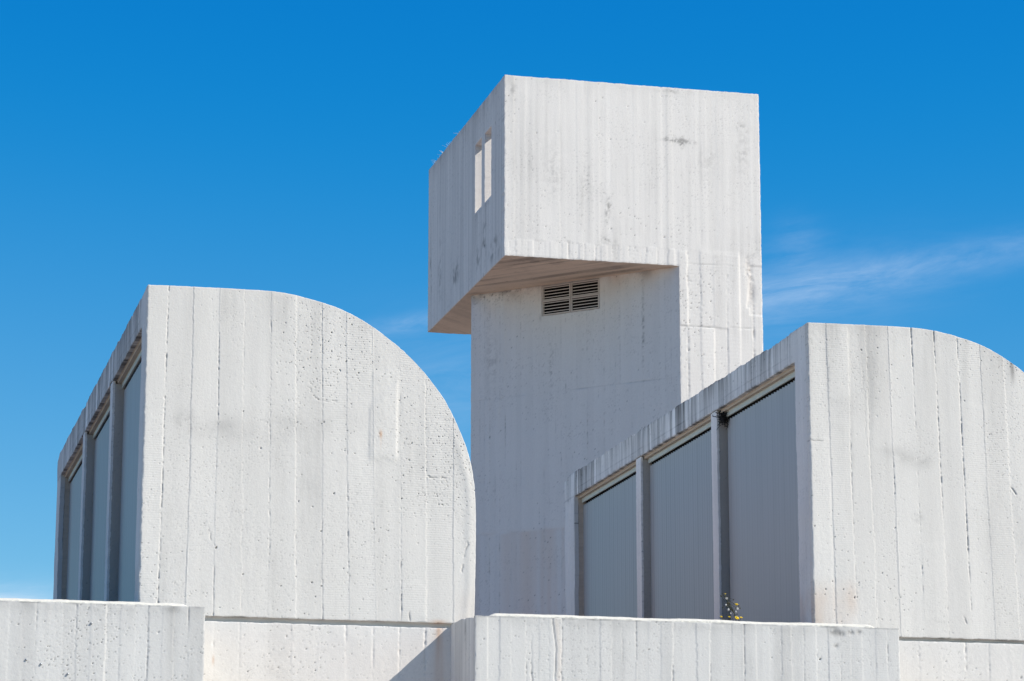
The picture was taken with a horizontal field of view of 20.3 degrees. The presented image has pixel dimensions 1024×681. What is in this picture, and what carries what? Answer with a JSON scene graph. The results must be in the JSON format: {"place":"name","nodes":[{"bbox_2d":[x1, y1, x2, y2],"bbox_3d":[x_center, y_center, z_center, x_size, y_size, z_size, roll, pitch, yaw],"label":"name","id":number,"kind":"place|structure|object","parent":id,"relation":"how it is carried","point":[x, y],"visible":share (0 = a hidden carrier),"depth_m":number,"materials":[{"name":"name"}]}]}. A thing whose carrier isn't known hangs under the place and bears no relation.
{"place":"outdoors","nodes":[
{"label":"outdoors","id":0,"kind":"place"},
{"bbox_2d":[0,0,1023,598],"label":"sky","id":1,"kind":"structure","parent":0,"point":[284,146],"materials":[{"name":"blue"}]},
{"bbox_2d":[428,75,762,615],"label":"concrete tower","id":2,"kind":"structure","parent":0,"point":[594,271],"depth_m":38.02,"materials":[{"name":"white concrete"}]},
{"label":"ground","id":3,"kind":"structure","parent":0,"visible":0},
{"bbox_2d":[0,598,204,680],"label":"parapet wall","id":4,"kind":"structure","parent":3,"relation":"on","point":[59,640],"depth_m":21.06,"materials":[{"name":"concrete"}]},
{"bbox_2d":[203,616,1023,680],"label":"gallery wall","id":5,"kind":"structure","parent":3,"relation":"on","point":[249,649],"depth_m":22.39,"materials":[{"name":"white concrete"}]},
{"bbox_2d":[451,613,900,680],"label":"parapet wall","id":6,"kind":"structure","parent":3,"relation":"on","point":[512,647],"depth_m":22.12,"materials":[{"name":"concrete"}]},
{"bbox_2d":[720,593,742,620],"bbox_3d":[1.748,2.179,22.811,0.195,0.326,0.067,3,-13,-14],"label":"wildflower","id":7,"kind":"object","parent":6,"relation":"on","point":[730,607],"visible":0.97,"depth_m":22.82,"materials":[{"name":"yellow plant"}]},
{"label":"roof terrace","id":8,"kind":"structure","parent":0,"visible":0},
{"bbox_2d":[53,285,475,623],"bbox_3d":[-2.531,1.888,26.304,2.673,2.951,7.874,3,-13,-14],"label":"light catcher","id":9,"kind":"object","parent":8,"relation":"on","point":[230,452],"visible":0.87,"depth_m":22.64,"materials":[{"name":"white concrete"}]},
{"bbox_2d":[68,453,82,481],"bbox_3d":[-4.302,1.196,28.497,0.018,0.050,2.322,3,-13,-14],"label":"window frame","id":10,"kind":"structure","parent":9,"relation":"in","point":[78,463],"depth_m":28.88,"materials":[{"name":"grey metal"}]},
{"bbox_2d":[93,405,109,438],"bbox_3d":[-3.706,0.674,26.152,0.018,0.050,2.272,3,-13,-14],"label":"window frame","id":11,"kind":"structure","parent":9,"relation":"in","point":[107,412],"depth_m":26.51,"materials":[{"name":"grey metal"}]},
{"bbox_2d":[122,349,141,388],"bbox_3d":[-3.130,0.170,23.888,0.018,0.050,2.152,3,-13,-14],"label":"window frame","id":12,"kind":"structure","parent":9,"relation":"in","point":[138,358],"depth_m":24.20,"materials":[{"name":"grey metal"}]},
{"bbox_2d":[565,322,1023,640],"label":"light catcher","id":13,"kind":"object","parent":8,"relation":"on","point":[871,475],"visible":0.88,"depth_m":24.05,"materials":[{"name":"white concrete"}]},
{"bbox_2d":[582,467,635,502],"bbox_3d":[1.042,1.486,29.791,0.018,0.050,2.322,3,-13,-14],"label":"window frame","id":14,"kind":"structure","parent":13,"relation":"in","point":[633,470],"depth_m":29.85,"materials":[{"name":"grey metal"}]},
{"bbox_2d":[648,422,710,463],"bbox_3d":[1.638,0.964,27.447,0.018,0.050,2.272,3,-13,-14],"label":"window frame","id":15,"kind":"structure","parent":13,"relation":"in","point":[708,425],"depth_m":27.50,"materials":[{"name":"grey metal"}]},
{"bbox_2d":[711,410,730,428],"bbox_3d":[1.940,0.722,26.102,0.216,0.183,0.113,3,-13,-14],"label":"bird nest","id":16,"kind":"object","parent":13,"relation":"on","point":[723,418],"visible":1,"depth_m":26.12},
{"bbox_2d":[726,371,794,417],"bbox_3d":[2.214,0.460,25.182,0.018,0.050,2.152,3,-13,-14],"label":"window frame","id":17,"kind":"structure","parent":13,"relation":"in","point":[792,375],"depth_m":25.20,"materials":[{"name":"grey metal"}]}
]}

